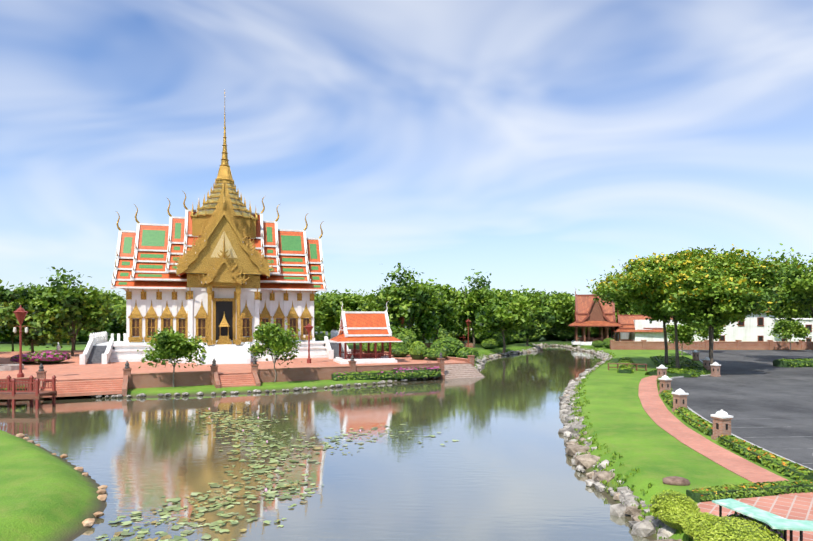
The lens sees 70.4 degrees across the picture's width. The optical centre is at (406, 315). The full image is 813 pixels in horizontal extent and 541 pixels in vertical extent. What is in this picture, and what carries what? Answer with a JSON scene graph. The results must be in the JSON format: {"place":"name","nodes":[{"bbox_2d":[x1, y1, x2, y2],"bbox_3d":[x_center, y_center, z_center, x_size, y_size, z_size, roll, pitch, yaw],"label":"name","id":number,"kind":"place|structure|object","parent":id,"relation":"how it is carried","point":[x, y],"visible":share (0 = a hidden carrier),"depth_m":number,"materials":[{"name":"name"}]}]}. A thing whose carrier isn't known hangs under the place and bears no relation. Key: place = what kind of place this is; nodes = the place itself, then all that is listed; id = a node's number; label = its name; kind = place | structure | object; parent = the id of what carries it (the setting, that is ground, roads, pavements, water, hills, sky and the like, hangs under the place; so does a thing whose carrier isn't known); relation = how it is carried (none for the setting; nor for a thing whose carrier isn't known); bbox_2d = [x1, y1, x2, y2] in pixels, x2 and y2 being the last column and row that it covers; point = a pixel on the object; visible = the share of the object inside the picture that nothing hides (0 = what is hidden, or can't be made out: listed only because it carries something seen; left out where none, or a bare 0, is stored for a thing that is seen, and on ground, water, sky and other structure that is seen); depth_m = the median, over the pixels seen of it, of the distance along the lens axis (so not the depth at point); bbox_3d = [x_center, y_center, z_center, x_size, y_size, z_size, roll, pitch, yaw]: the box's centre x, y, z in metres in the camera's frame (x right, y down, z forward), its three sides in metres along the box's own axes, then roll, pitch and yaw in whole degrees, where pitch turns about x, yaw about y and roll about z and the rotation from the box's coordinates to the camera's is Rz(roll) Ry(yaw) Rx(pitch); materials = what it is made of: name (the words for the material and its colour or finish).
{"place":"outdoors","nodes":[
{"label":"outdoors","id":0,"kind":"place"},
{"bbox_2d":[0,346,648,540],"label":"pond water","id":1,"kind":"structure","parent":0,"point":[503,468],"depth_m":29.83,"materials":[{"name":"liquid"}]},
{"bbox_2d":[95,407,458,540],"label":"lily pads","id":2,"kind":"object","parent":1,"relation":"on","point":[182,521],"visible":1,"depth_m":25.02,"materials":[{"name":"green plant"}]},
{"bbox_2d":[0,323,794,540],"bbox_3d":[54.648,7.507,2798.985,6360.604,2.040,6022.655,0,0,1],"label":"lawn","id":3,"kind":"structure","parent":0,"point":[46,495],"depth_m":26.57,"materials":[{"name":"green plant"}]},
{"bbox_2d":[0,309,22,351],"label":"tree","id":4,"kind":"object","parent":3,"relation":"on","point":[6,334],"visible":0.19,"depth_m":100.18,"materials":[{"name":"green plant"}]},
{"bbox_2d":[29,283,78,292],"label":"tree","id":5,"kind":"object","parent":3,"relation":"on","point":[45,288],"visible":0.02,"depth_m":216.98,"materials":[{"name":"green plant"}]},
{"bbox_2d":[77,331,94,341],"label":"understory","id":6,"kind":"object","parent":3,"relation":"on","point":[82,338],"depth_m":143.16,"materials":[{"name":"green plant"}]},
{"bbox_2d":[58,290,119,349],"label":"tree","id":7,"kind":"object","parent":3,"relation":"on","point":[103,329],"visible":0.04,"depth_m":106.03,"materials":[{"name":"green plant"}]},
{"bbox_2d":[94,287,125,303],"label":"tree","id":8,"kind":"object","parent":3,"relation":"on","point":[115,296],"visible":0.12,"depth_m":213.27,"materials":[{"name":"green plant"}]},
{"bbox_2d":[104,304,125,340],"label":"tree","id":9,"kind":"object","parent":3,"relation":"on","point":[116,327],"visible":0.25,"depth_m":115.91,"materials":[{"name":"green plant"}]},
{"bbox_2d":[137,326,208,386],"bbox_3d":[-23.297,4.033,56.322,6.274,6.115,6.508,0,0,35],"label":"young tree","id":10,"kind":"object","parent":3,"relation":"on","point":[171,346],"visible":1,"depth_m":55.47,"materials":[{"name":"green plant"}]},
{"bbox_2d":[0,349,483,401],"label":"terrace platform","id":11,"kind":"structure","parent":3,"relation":"on","point":[73,377],"depth_m":60.97,"materials":[{"name":"brick"}]},
{"bbox_2d":[0,279,20,333],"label":"garden tree","id":12,"kind":"object","parent":11,"relation":"on","point":[8,294],"visible":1,"depth_m":73.70,"materials":[{"name":"green plant"}]},
{"bbox_2d":[0,364,23,370],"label":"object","id":13,"kind":"object","parent":11,"relation":"on","point":[7,367],"visible":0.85,"depth_m":62.16,"materials":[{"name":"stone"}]},
{"bbox_2d":[13,305,27,377],"bbox_3d":[-35.767,2.437,53.384,1.256,6.900,1.146,0,0,24],"label":"lamp post","id":14,"kind":"object","parent":11,"relation":"on","point":[20,312],"visible":0.94,"depth_m":53.30,"materials":[{"name":"red metal"}]},
{"bbox_2d":[10,353,34,363],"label":"flower bed","id":15,"kind":"object","parent":11,"relation":"on","point":[14,358],"visible":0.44,"depth_m":69.60,"materials":[{"name":"purple plant"}]},
{"bbox_2d":[0,375,56,408],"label":"wooden footbridge","id":16,"kind":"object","parent":11,"relation":"on","point":[14,394],"visible":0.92,"depth_m":45.90,"materials":[{"name":"brown wood"}]},
{"bbox_2d":[0,282,63,352],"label":"garden tree","id":17,"kind":"object","parent":11,"relation":"on","point":[25,296],"visible":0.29,"depth_m":88.25,"materials":[{"name":"green plant"}]},
{"bbox_2d":[27,349,69,362],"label":"flower bed","id":18,"kind":"object","parent":11,"relation":"on","point":[50,356],"visible":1,"depth_m":69.69,"materials":[{"name":"pink plant"}]},
{"bbox_2d":[16,267,123,355],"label":"garden tree","id":19,"kind":"object","parent":11,"relation":"on","point":[73,308],"visible":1,"depth_m":83.06,"materials":[{"name":"green plant"}]},
{"bbox_2d":[110,301,125,329],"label":"garden tree","id":20,"kind":"object","parent":11,"relation":"on","point":[122,313],"visible":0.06,"depth_m":99.33,"materials":[{"name":"green plant"}]},
{"bbox_2d":[79,92,350,364],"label":"temple","id":21,"kind":"structure","parent":11,"relation":"on","point":[223,270],"depth_m":76.83,"materials":[{"name":"white paint"}]},
{"bbox_2d":[304,324,313,362],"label":"lamp post","id":22,"kind":"object","parent":11,"relation":"on","point":[308,327],"visible":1,"depth_m":71.70,"materials":[{"name":"red metal"}]},
{"bbox_2d":[314,332,329,340],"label":"shrub","id":23,"kind":"object","parent":11,"relation":"on","point":[319,336],"visible":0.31,"depth_m":86.25,"materials":[{"name":"green plant"}]},
{"bbox_2d":[329,301,402,363],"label":"pavilion","id":24,"kind":"structure","parent":11,"relation":"on","point":[361,327],"depth_m":72.31,"materials":[{"name":"orange paint"}]},
{"bbox_2d":[362,342,387,352],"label":"shrub","id":25,"kind":"object","parent":11,"relation":"on","point":[364,346],"visible":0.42,"depth_m":83.36,"materials":[{"name":"green plant"}]},
{"bbox_2d":[391,343,409,356],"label":"shrub","id":26,"kind":"object","parent":11,"relation":"on","point":[400,350],"visible":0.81,"depth_m":81.58,"materials":[{"name":"green plant"}]},
{"bbox_2d":[409,341,427,359],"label":"shrub","id":27,"kind":"object","parent":11,"relation":"on","point":[417,349],"visible":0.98,"depth_m":76.84,"materials":[{"name":"green plant"}]},
{"bbox_2d":[423,347,447,359],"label":"shrub","id":28,"kind":"object","parent":11,"relation":"on","point":[432,353],"visible":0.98,"depth_m":75.72,"materials":[{"name":"green plant"}]},
{"bbox_2d":[247,319,301,381],"bbox_3d":[-13.551,3.722,59.914,5.876,6.757,6.227,0,0,-19],"label":"young tree","id":29,"kind":"object","parent":3,"relation":"on","point":[273,337],"visible":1,"depth_m":59.01,"materials":[{"name":"green plant"}]},
{"bbox_2d":[314,288,367,332],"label":"tree","id":30,"kind":"object","parent":3,"relation":"on","point":[327,313],"visible":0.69,"depth_m":109.94,"materials":[{"name":"green plant"}]},
{"bbox_2d":[16,343,681,540],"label":"bank rocks","id":31,"kind":"object","parent":3,"relation":"on","point":[625,497],"visible":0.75,"depth_m":27.79,"materials":[{"name":"stone"}]},
{"bbox_2d":[331,370,394,380],"bbox_3d":[-4.425,6.503,63.404,7.747,1.001,1.505,0,0,-23],"label":"terrace hedge","id":32,"kind":"object","parent":3,"relation":"on","point":[365,375],"visible":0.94,"depth_m":62.82,"materials":[{"name":"green plant"}]},
{"bbox_2d":[352,289,375,309],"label":"tree","id":33,"kind":"object","parent":3,"relation":"on","point":[364,297],"visible":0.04,"depth_m":117.17,"materials":[{"name":"green plant"}]},
{"bbox_2d":[356,284,399,324],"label":"garden tree","id":34,"kind":"object","parent":3,"relation":"on","point":[372,306],"visible":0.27,"depth_m":101.14,"materials":[{"name":"green plant"}]},
{"bbox_2d":[387,327,417,346],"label":"shrub","id":35,"kind":"object","parent":3,"relation":"on","point":[408,337],"visible":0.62,"depth_m":88.93,"materials":[{"name":"green plant"}]},
{"bbox_2d":[368,263,447,330],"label":"garden tree","id":36,"kind":"object","parent":3,"relation":"on","point":[416,300],"visible":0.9,"depth_m":97.48,"materials":[{"name":"green plant"}]},
{"bbox_2d":[391,366,440,378],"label":"terrace bougainvillea","id":37,"kind":"object","parent":3,"relation":"on","point":[419,372],"visible":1,"depth_m":65.10,"materials":[{"name":"green plant"}]},
{"bbox_2d":[399,278,460,342],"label":"tree","id":38,"kind":"object","parent":3,"relation":"on","point":[450,292],"visible":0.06,"depth_m":117.25,"materials":[{"name":"green plant"}]},
{"bbox_2d":[406,286,465,342],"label":"garden tree","id":39,"kind":"object","parent":3,"relation":"on","point":[448,317],"visible":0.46,"depth_m":104.05,"materials":[{"name":"green plant"}]},
{"bbox_2d":[430,337,464,356],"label":"shrub","id":40,"kind":"object","parent":3,"relation":"on","point":[451,346],"visible":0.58,"depth_m":84.41,"materials":[{"name":"green plant"}]},
{"bbox_2d":[438,329,460,338],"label":"understory","id":41,"kind":"object","parent":3,"relation":"on","point":[445,333],"visible":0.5,"depth_m":142.15,"materials":[{"name":"green plant"}]},
{"bbox_2d":[446,319,473,342],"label":"tree","id":42,"kind":"object","parent":3,"relation":"on","point":[461,326],"visible":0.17,"depth_m":132.36,"materials":[{"name":"green plant"}]},
{"bbox_2d":[455,347,478,358],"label":"shrub","id":43,"kind":"object","parent":3,"relation":"on","point":[463,352],"visible":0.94,"depth_m":83.60,"materials":[{"name":"green plant"}]},
{"bbox_2d":[465,319,471,346],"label":"lamp post","id":44,"kind":"object","parent":3,"relation":"on","point":[468,321],"visible":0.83,"depth_m":107.21,"materials":[{"name":"red metal"}]},
{"bbox_2d":[443,269,498,347],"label":"garden tree","id":45,"kind":"object","parent":3,"relation":"on","point":[468,303],"visible":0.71,"depth_m":115.06,"materials":[{"name":"green plant"}]},
{"bbox_2d":[466,321,480,342],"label":"understory","id":46,"kind":"object","parent":3,"relation":"on","point":[476,339],"visible":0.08,"depth_m":131.57,"materials":[{"name":"green plant"}]},
{"bbox_2d":[480,340,493,348],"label":"bank shrub","id":47,"kind":"object","parent":3,"relation":"on","point":[486,344],"visible":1,"depth_m":111.45,"materials":[{"name":"green plant"}]},
{"bbox_2d":[474,328,510,341],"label":"understory","id":48,"kind":"object","parent":3,"relation":"on","point":[481,338],"visible":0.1,"depth_m":128.41,"materials":[{"name":"green plant"}]},
{"bbox_2d":[486,338,498,348],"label":"bank shrub","id":49,"kind":"object","parent":3,"relation":"on","point":[495,342],"visible":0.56,"depth_m":112.75,"materials":[{"name":"green plant"}]},
{"bbox_2d":[484,332,506,346],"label":"bank shrub","id":50,"kind":"object","parent":3,"relation":"on","point":[499,338],"visible":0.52,"depth_m":118.01,"materials":[{"name":"green plant"}]},
{"bbox_2d":[476,286,518,305],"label":"tree","id":51,"kind":"object","parent":3,"relation":"on","point":[504,295],"visible":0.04,"depth_m":143.23,"materials":[{"name":"green plant"}]},
{"bbox_2d":[474,296,536,352],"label":"garden tree","id":52,"kind":"object","parent":3,"relation":"on","point":[504,318],"visible":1,"depth_m":102.05,"materials":[{"name":"green plant"}]},
{"bbox_2d":[510,331,518,343],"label":"understory","id":53,"kind":"object","parent":3,"relation":"on","point":[516,337],"visible":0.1,"depth_m":133.34,"materials":[{"name":"green plant"}]},
{"bbox_2d":[515,334,525,342],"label":"bank shrub","id":54,"kind":"object","parent":3,"relation":"on","point":[521,340],"visible":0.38,"depth_m":135.93,"materials":[{"name":"green plant"}]},
{"bbox_2d":[510,285,550,296],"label":"tree","id":55,"kind":"object","parent":3,"relation":"on","point":[519,293],"visible":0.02,"depth_m":207.53,"materials":[{"name":"green plant"}]},
{"bbox_2d":[506,290,562,345],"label":"garden tree","id":56,"kind":"object","parent":3,"relation":"on","point":[541,313],"visible":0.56,"depth_m":121.20,"materials":[{"name":"green plant"}]},
{"bbox_2d":[529,330,541,341],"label":"understory","id":57,"kind":"object","parent":3,"relation":"on","point":[535,337],"visible":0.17,"depth_m":142.62,"materials":[{"name":"green plant"}]},
{"bbox_2d":[536,322,548,340],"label":"understory","id":58,"kind":"object","parent":3,"relation":"on","point":[542,332],"visible":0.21,"depth_m":144.57,"materials":[{"name":"green plant"}]},
{"bbox_2d":[543,323,555,339],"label":"understory","id":59,"kind":"object","parent":3,"relation":"on","point":[549,336],"visible":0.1,"depth_m":152.51,"materials":[{"name":"green plant"}]},
{"bbox_2d":[541,290,574,309],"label":"tree","id":60,"kind":"object","parent":3,"relation":"on","point":[548,296],"visible":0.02,"depth_m":199.04,"materials":[{"name":"green plant"}]},
{"bbox_2d":[546,292,574,340],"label":"tree","id":61,"kind":"object","parent":3,"relation":"on","point":[565,303],"visible":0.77,"depth_m":144.36,"materials":[{"name":"green plant"}]},
{"bbox_2d":[550,321,580,340],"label":"understory","id":62,"kind":"object","parent":3,"relation":"on","point":[562,332],"visible":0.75,"depth_m":147.70,"materials":[{"name":"green plant"}]},
{"bbox_2d":[474,342,689,540],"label":"bank weeds","id":63,"kind":"object","parent":3,"relation":"on","point":[594,441],"visible":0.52,"depth_m":30.92,"materials":[{"name":"green plant"}]},
{"bbox_2d":[568,287,621,344],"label":"pavilion","id":64,"kind":"structure","parent":3,"relation":"on","point":[583,303],"depth_m":130.62,"materials":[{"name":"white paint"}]},
{"bbox_2d":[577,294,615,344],"bbox_3d":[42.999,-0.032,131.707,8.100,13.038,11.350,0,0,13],"label":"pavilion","id":65,"kind":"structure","parent":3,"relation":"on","point":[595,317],"depth_m":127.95,"materials":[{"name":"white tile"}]},
{"bbox_2d":[591,340,602,347],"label":"bank shrub","id":66,"kind":"object","parent":3,"relation":"on","point":[597,343],"visible":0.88,"depth_m":117.88,"materials":[{"name":"green plant"}]},
{"bbox_2d":[586,327,610,336],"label":"understory","id":67,"kind":"object","parent":3,"relation":"on","point":[594,331],"visible":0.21,"depth_m":149.17,"materials":[{"name":"green plant"}]},
{"bbox_2d":[602,338,614,347],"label":"bank shrub","id":68,"kind":"object","parent":3,"relation":"on","point":[606,342],"visible":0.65,"depth_m":113.84,"materials":[{"name":"green plant"}]},
{"bbox_2d":[424,340,812,349],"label":"brick yard wall","id":69,"kind":"structure","parent":3,"relation":"on","point":[704,345],"depth_m":110.19,"materials":[{"name":"brown brick"}]},
{"bbox_2d":[617,357,633,373],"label":"bush","id":70,"kind":"object","parent":3,"relation":"on","point":[625,368],"visible":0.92,"depth_m":68.68,"materials":[{"name":"green plant"}]},
{"bbox_2d":[610,301,640,337],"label":"tree","id":71,"kind":"object","parent":3,"relation":"on","point":[621,311],"visible":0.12,"depth_m":141.04,"materials":[{"name":"green plant"}]},
{"bbox_2d":[607,363,646,370],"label":"bench","id":72,"kind":"object","parent":3,"relation":"on","point":[636,367],"visible":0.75,"depth_m":68.56,"materials":[{"name":"brown wood"}]},
{"bbox_2d":[578,249,701,362],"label":"tree","id":73,"kind":"object","parent":3,"relation":"on","point":[608,293],"visible":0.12,"depth_m":74.54,"materials":[{"name":"green plant"}]},
{"bbox_2d":[610,312,672,340],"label":"building","id":74,"kind":"structure","parent":3,"relation":"on","point":[626,322],"depth_m":127.16,"materials":[{"name":"white tile"}]},
{"bbox_2d":[656,365,667,377],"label":"brick pillar","id":75,"kind":"structure","parent":3,"relation":"on","point":[661,370],"depth_m":57.81,"materials":[{"name":"brown"}]},
{"bbox_2d":[658,375,671,393],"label":"brick pillar","id":76,"kind":"structure","parent":3,"relation":"on","point":[665,382],"depth_m":47.49,"materials":[{"name":"brown"}]},
{"bbox_2d":[660,390,687,407],"bbox_3d":[20.018,6.293,43.382,1.221,0.649,7.700,0,0,18],"label":"hedge","id":77,"kind":"object","parent":3,"relation":"on","point":[667,396],"visible":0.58,"depth_m":43.71,"materials":[{"name":"green plant"}]},
{"bbox_2d":[649,489,700,530],"bbox_3d":[8.726,6.303,18.776,1.312,1.164,1.554,0,0,-44],"label":"clipped shrub","id":78,"kind":"object","parent":3,"relation":"on","point":[671,510],"visible":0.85,"depth_m":18.45,"materials":[{"name":"green plant"}]},
{"bbox_2d":[663,476,689,485],"bbox_3d":[10.432,6.454,22.318,1.042,0.386,0.714,0,0,1],"label":"rock","id":79,"kind":"object","parent":3,"relation":"on","point":[676,480],"visible":0.81,"depth_m":22.10,"materials":[{"name":"brown stone"}]},
{"bbox_2d":[645,355,708,377],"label":"planting bed","id":80,"kind":"object","parent":3,"relation":"on","point":[689,368],"visible":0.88,"depth_m":67.45,"materials":[{"name":"green plant"}]},
{"bbox_2d":[602,252,757,367],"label":"tree","id":81,"kind":"object","parent":3,"relation":"on","point":[650,272],"visible":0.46,"depth_m":66.62,"materials":[{"name":"green plant"}]},
{"bbox_2d":[671,388,688,411],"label":"brick pillar","id":82,"kind":"structure","parent":3,"relation":"on","point":[679,397],"depth_m":38.65,"materials":[{"name":"brown brick"}]},
{"bbox_2d":[666,323,699,354],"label":"tree","id":83,"kind":"object","parent":3,"relation":"on","point":[686,335],"visible":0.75,"depth_m":93.80,"materials":[{"name":"green plant"}]},
{"bbox_2d":[675,407,712,435],"bbox_3d":[17.423,6.275,34.615,1.166,0.600,7.530,0,0,12],"label":"hedge","id":84,"kind":"object","parent":3,"relation":"on","point":[693,419],"visible":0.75,"depth_m":33.91,"materials":[{"name":"green plant"}]},
{"bbox_2d":[692,350,699,360],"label":"brick pillar","id":85,"kind":"structure","parent":3,"relation":"on","point":[695,355],"depth_m":83.49,"materials":[{"name":"brown"}]},
{"bbox_2d":[681,512,715,540],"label":"clipped shrub","id":86,"kind":"object","parent":3,"relation":"on","point":[690,523],"visible":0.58,"depth_m":17.29,"materials":[{"name":"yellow plant"}]},
{"bbox_2d":[702,357,710,369],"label":"brick pillar","id":87,"kind":"structure","parent":3,"relation":"on","point":[706,362],"depth_m":68.58,"materials":[{"name":"brown"}]},
{"bbox_2d":[692,324,726,341],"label":"tree","id":88,"kind":"object","parent":3,"relation":"on","point":[705,333],"visible":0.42,"depth_m":100.23,"materials":[{"name":"green plant"}]},
{"bbox_2d":[615,307,812,341],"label":"white hall","id":89,"kind":"structure","parent":3,"relation":"on","point":[754,328],"depth_m":119.63,"materials":[{"name":"paint"}]},
{"bbox_2d":[654,264,777,366],"bbox_3d":[33.857,0.538,63.042,12.704,12.115,13.205,0,0,-33],"label":"tree","id":90,"kind":"object","parent":3,"relation":"on","point":[732,303],"visible":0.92,"depth_m":60.62,"materials":[{"name":"green plant"}]},
{"bbox_2d":[632,244,801,357],"bbox_3d":[36.152,-0.987,69.031,18.474,15.167,18.216,0,0,24],"label":"tree","id":91,"kind":"object","parent":3,"relation":"on","point":[739,265],"visible":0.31,"depth_m":64.41,"materials":[{"name":"green plant"}]},
{"bbox_2d":[711,409,732,440],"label":"brick pillar","id":92,"kind":"structure","parent":3,"relation":"on","point":[721,422],"depth_m":29.89,"materials":[{"name":"brown brick"}]},
{"bbox_2d":[693,516,783,540],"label":"clipped shrub","id":93,"kind":"object","parent":3,"relation":"on","point":[717,528],"visible":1,"depth_m":15.45,"materials":[{"name":"green plant"}]},
{"bbox_2d":[686,479,812,502],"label":"hedge","id":94,"kind":"object","parent":3,"relation":"on","point":[728,491],"visible":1,"depth_m":20.66,"materials":[{"name":"green plant"}]},
{"bbox_2d":[697,495,812,540],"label":"paving","id":95,"kind":"structure","parent":3,"relation":"on","point":[796,507],"depth_m":19.38,"materials":[{"name":"red tile"}]},
{"bbox_2d":[724,513,783,540],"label":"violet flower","id":96,"kind":"object","parent":95,"relation":"on","point":[780,532],"visible":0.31,"depth_m":16.30,"materials":[{"name":"green plant"}]},
{"bbox_2d":[712,498,812,540],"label":"bench","id":97,"kind":"object","parent":95,"relation":"on","point":[772,520],"visible":0.77,"depth_m":15.71,"materials":[{"name":"teal metal"}]},
{"bbox_2d":[716,434,812,479],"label":"flower strip","id":98,"kind":"object","parent":3,"relation":"on","point":[783,466],"visible":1,"depth_m":24.95,"materials":[{"name":"green plant"}]},
{"bbox_2d":[759,243,812,326],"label":"island tree","id":99,"kind":"object","parent":3,"relation":"on","point":[800,293],"visible":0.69,"depth_m":75.56,"materials":[{"name":"green plant"}]},
{"bbox_2d":[767,318,812,351],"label":"tree","id":100,"kind":"object","parent":3,"relation":"on","point":[787,328],"visible":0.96,"depth_m":103.32,"materials":[{"name":"green plant"}]},
{"bbox_2d":[774,303,812,317],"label":"tree","id":101,"kind":"object","parent":3,"relation":"on","point":[806,314],"visible":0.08,"depth_m":144.81,"materials":[{"name":"green plant"}]},
{"bbox_2d":[0,0,812,299],"label":"sky","id":102,"kind":"structure","parent":0,"point":[540,145],"materials":[{"name":"blue"}]},
{"bbox_2d":[710,362,720,376],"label":"brick pillar","id":103,"kind":"structure","parent":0,"point":[715,369],"depth_m":61.27,"materials":[{"name":"brown"}]},
{"bbox_2d":[638,375,812,494],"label":"brick path","id":104,"kind":"structure","parent":0,"point":[660,414],"depth_m":29.58,"materials":[{"name":"red brick"}]},
{"bbox_2d":[670,350,812,469],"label":"asphalt yard","id":105,"kind":"structure","parent":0,"point":[762,400],"depth_m":45.56,"materials":[{"name":"grey asphalt"}]},
{"bbox_2d":[773,358,812,367],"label":"clipped hedge","id":106,"kind":"object","parent":105,"relation":"on","point":[800,362],"visible":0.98,"depth_m":72.52,"materials":[{"name":"green plant"}]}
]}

